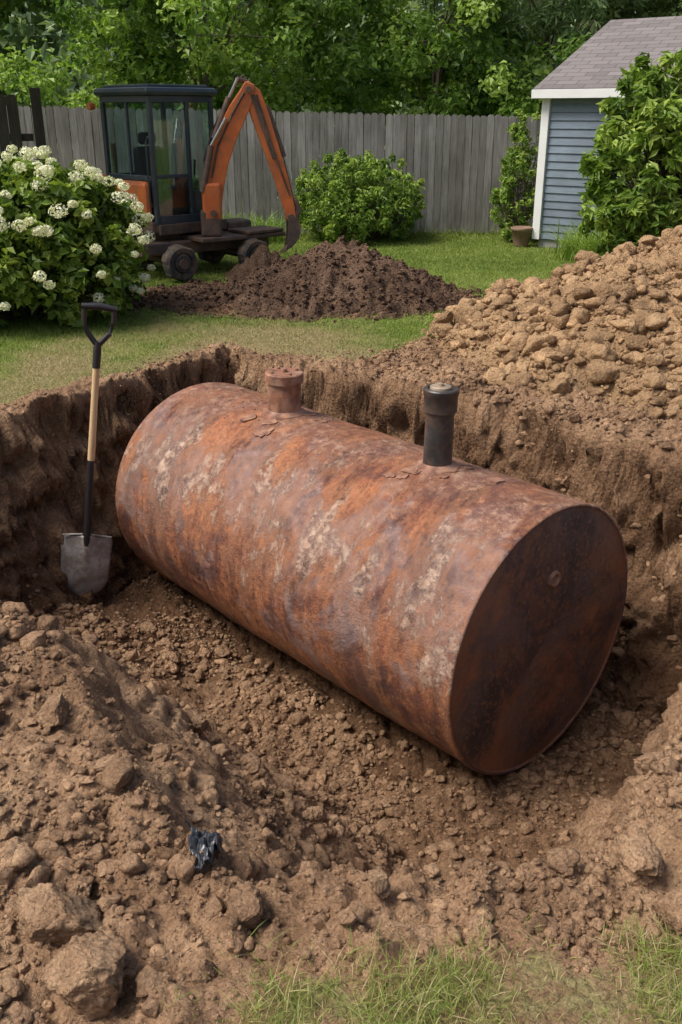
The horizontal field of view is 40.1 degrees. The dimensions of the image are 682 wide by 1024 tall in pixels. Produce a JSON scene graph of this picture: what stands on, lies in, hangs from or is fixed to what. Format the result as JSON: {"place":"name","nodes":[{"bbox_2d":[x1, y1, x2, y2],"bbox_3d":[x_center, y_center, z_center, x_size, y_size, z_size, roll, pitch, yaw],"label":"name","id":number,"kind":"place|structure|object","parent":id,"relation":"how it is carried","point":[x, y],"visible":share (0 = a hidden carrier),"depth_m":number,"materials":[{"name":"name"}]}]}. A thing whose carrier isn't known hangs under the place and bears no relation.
{"place":"outdoors","nodes":[
{"label":"outdoors","id":0,"kind":"place"},
{"bbox_2d":[30,1,635,116],"label":"sky","id":1,"kind":"structure","parent":0,"point":[427,1],"materials":[{"name":"white"}]},
{"bbox_2d":[0,129,681,1023],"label":"ground","id":2,"kind":"structure","parent":0,"point":[42,469],"depth_m":5.13,"materials":[{"name":"soil"}]},
{"bbox_2d":[0,95,33,163],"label":"dark wooden fence","id":3,"kind":"object","parent":2,"relation":"on","point":[15,137],"visible":0.38,"depth_m":11.86,"materials":[{"name":"brown wood"}]},
{"bbox_2d":[0,0,64,35],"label":"overhanging tree","id":4,"kind":"object","parent":2,"relation":"on","point":[6,6],"visible":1,"depth_m":10.46,"materials":[{"name":"green plant"}]},
{"bbox_2d":[29,88,46,163],"bbox_3d":[-3.860,-4.374,12.160,0.120,2.100,0.120,-5,24,-11],"label":"fence post","id":5,"kind":"object","parent":2,"relation":"on","point":[37,115],"visible":0.45,"depth_m":11.84,"materials":[{"name":"brown wood"}]},
{"bbox_2d":[0,144,155,328],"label":"hydrangea bush","id":6,"kind":"object","parent":2,"relation":"on","point":[65,238],"visible":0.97,"depth_m":8.21,"materials":[{"name":"green plant"}]},
{"bbox_2d":[61,302,117,595],"bbox_3d":[-1.643,-0.345,6.093,0.547,2.006,0.115,-7,24,-15],"label":"shovel","id":7,"kind":"object","parent":2,"relation":"on","point":[85,561],"visible":1,"depth_m":6.27,"materials":[{"name":"metal"}]},
{"bbox_2d":[87,74,300,281],"bbox_3d":[-1.788,-4.020,11.169,1.826,2.194,2.185,-18,29,-36],"label":"mini excavator","id":8,"kind":"object","parent":2,"relation":"on","point":[186,223],"visible":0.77,"depth_m":10.82,"materials":[{"name":"metal"}]},
{"bbox_2d":[193,190,202,212],"bbox_3d":[-1.641,-3.713,11.150,0.025,0.260,0.280,22,31,41],"label":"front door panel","id":9,"kind":"structure","parent":8,"relation":"in","point":[197,194],"depth_m":11.08,"materials":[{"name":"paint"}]},
{"bbox_2d":[44,0,360,116],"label":"maple tree","id":10,"kind":"object","parent":2,"relation":"on","point":[291,27],"visible":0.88,"depth_m":15.18,"materials":[{"name":"green plant"}]},
{"bbox_2d":[185,819,222,870],"bbox_3d":[-0.359,0.893,2.487,0.114,0.172,0.246,-6,24,-14],"label":"black plastic scrap","id":11,"kind":"object","parent":2,"relation":"on","point":[208,844],"visible":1,"depth_m":2.50,"materials":[{"name":"black plastic"}]},
{"bbox_2d":[222,207,285,243],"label":"ornamental grass","id":12,"kind":"object","parent":2,"relation":"on","point":[274,223],"depth_m":14.04,"materials":[{"name":"green plant"}]},
{"bbox_2d":[0,106,540,232],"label":"wooden fence","id":13,"kind":"object","parent":2,"relation":"on","point":[300,131],"visible":0.44,"depth_m":14.31,"materials":[{"name":"grey wood"}]},
{"bbox_2d":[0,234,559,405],"bbox_3d":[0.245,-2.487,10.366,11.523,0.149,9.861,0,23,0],"label":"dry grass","id":14,"kind":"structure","parent":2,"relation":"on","point":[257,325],"depth_m":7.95,"materials":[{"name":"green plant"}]},
{"bbox_2d":[0,232,573,405],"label":"lawn grass","id":15,"kind":"structure","parent":2,"relation":"on","point":[52,324],"depth_m":10.77,"materials":[{"name":"green plant"}]},
{"bbox_2d":[129,237,462,321],"bbox_3d":[-0.440,-2.514,9.857,4.040,0.776,3.287,11,25,24],"label":"topsoil mound","id":16,"kind":"object","parent":2,"relation":"on","point":[263,256],"visible":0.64,"depth_m":9.30,"materials":[{"name":"brown soil"}]},
{"bbox_2d":[0,28,596,178],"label":"understorey shrubs","id":17,"kind":"object","parent":2,"relation":"on","point":[277,101],"visible":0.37,"depth_m":16.32,"materials":[{"name":"green plant"}]},
{"bbox_2d":[126,235,485,323],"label":"topsoil crumbs","id":18,"kind":"object","parent":2,"relation":"on","point":[402,271],"visible":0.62,"depth_m":9.32,"materials":[{"name":"brown soil"}]},
{"bbox_2d":[132,227,500,236],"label":"fence line weeds","id":19,"kind":"object","parent":2,"relation":"on","point":[445,234],"visible":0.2,"depth_m":14.66,"materials":[{"name":"green plant"}]},
{"bbox_2d":[0,0,655,197],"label":"distant trees","id":20,"kind":"object","parent":2,"relation":"on","point":[25,31],"visible":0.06,"depth_m":20.80,"materials":[{"name":"green plant"}]},
{"bbox_2d":[0,332,681,1023],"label":"soil crumbs","id":21,"kind":"object","parent":2,"relation":"on","point":[100,808],"visible":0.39,"depth_m":3.02,"materials":[{"name":"brown soil"}]},
{"bbox_2d":[0,424,681,1023],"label":"soil clods","id":22,"kind":"object","parent":2,"relation":"on","point":[118,776],"visible":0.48,"depth_m":3.28,"materials":[{"name":"brown soil"}]},
{"bbox_2d":[0,615,681,1021],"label":"soil lumps","id":23,"kind":"object","parent":2,"relation":"on","point":[84,973],"visible":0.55,"depth_m":2.20,"materials":[{"name":"brown soil"}]},
{"bbox_2d":[294,148,426,242],"bbox_3d":[0.253,-4.732,14.013,2.081,1.379,1.974,0,23,0],"label":"rounded shrub","id":24,"kind":"object","parent":2,"relation":"on","point":[352,178],"visible":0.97,"depth_m":13.65,"materials":[{"name":"green plant"}]},
{"bbox_2d":[115,367,627,775],"bbox_3d":[0.006,0.005,5.807,1.519,1.971,3.166,-20,30,-38],"label":"rusted storage tank","id":25,"kind":"object","parent":2,"relation":"on","point":[433,591],"visible":1,"depth_m":4.97,"materials":[{"name":"metal"}]},
{"bbox_2d":[307,0,549,198],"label":"birch tree","id":26,"kind":"object","parent":2,"relation":"on","point":[390,29],"visible":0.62,"depth_m":16.58,"materials":[{"name":"green plant"}]},
{"bbox_2d":[489,108,540,241],"bbox_3d":[2.663,-4.914,13.760,0.922,1.911,0.824,8,25,19],"label":"potted shrub","id":27,"kind":"object","parent":2,"relation":"on","point":[518,211],"visible":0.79,"depth_m":13.67,"materials":[{"name":"green plant"}]},
{"bbox_2d":[511,226,532,246],"bbox_3d":[2.620,-4.005,13.570,0.324,0.270,0.324,0,23,0],"label":"plant pot","id":28,"kind":"object","parent":2,"relation":"on","point":[521,235],"visible":0.93,"depth_m":13.48,"materials":[{"name":"ceramic"}]},
{"bbox_2d":[396,0,681,116],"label":"willow tree","id":29,"kind":"object","parent":2,"relation":"on","point":[547,16],"visible":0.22,"depth_m":17.58,"materials":[{"name":"green plant"}]},
{"bbox_2d":[420,235,681,419],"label":"dirt pile","id":30,"kind":"object","parent":2,"relation":"on","point":[657,260],"visible":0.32,"depth_m":6.96,"materials":[{"name":"soil"}]},
{"bbox_2d":[433,225,681,419],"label":"dirt pile clods","id":31,"kind":"object","parent":30,"relation":"on","point":[600,355],"visible":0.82,"depth_m":6.92,"materials":[{"name":"soil"}]},
{"bbox_2d":[429,236,681,418],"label":"dirt pile crumbs","id":32,"kind":"object","parent":2,"relation":"on","point":[639,362],"visible":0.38,"depth_m":6.89,"materials":[{"name":"soil"}]},
{"bbox_2d":[538,216,612,263],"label":"daylily clumps","id":33,"kind":"object","parent":2,"relation":"on","point":[575,246],"visible":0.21,"depth_m":12.10,"materials":[{"name":"green plant"}]},
{"bbox_2d":[531,16,681,248],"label":"blue shed","id":34,"kind":"structure","parent":2,"relation":"on","point":[574,88],"depth_m":12.94,"materials":[{"name":"blue wood"}]},
{"bbox_2d":[577,46,681,255],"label":"tall shrub","id":35,"kind":"object","parent":2,"relation":"on","point":[648,122],"visible":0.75,"depth_m":10.28,"materials":[{"name":"green plant"}]},
{"bbox_2d":[599,0,681,25],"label":"broadleaf tree","id":36,"kind":"object","parent":2,"relation":"on","point":[630,7],"visible":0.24,"depth_m":18.49,"materials":[{"name":"green plant"}]},
{"bbox_2d":[162,901,681,1023],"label":"foreground grass","id":37,"kind":"structure","parent":0,"point":[472,988],"depth_m":2.06,"materials":[{"name":"green plant"}]}
]}

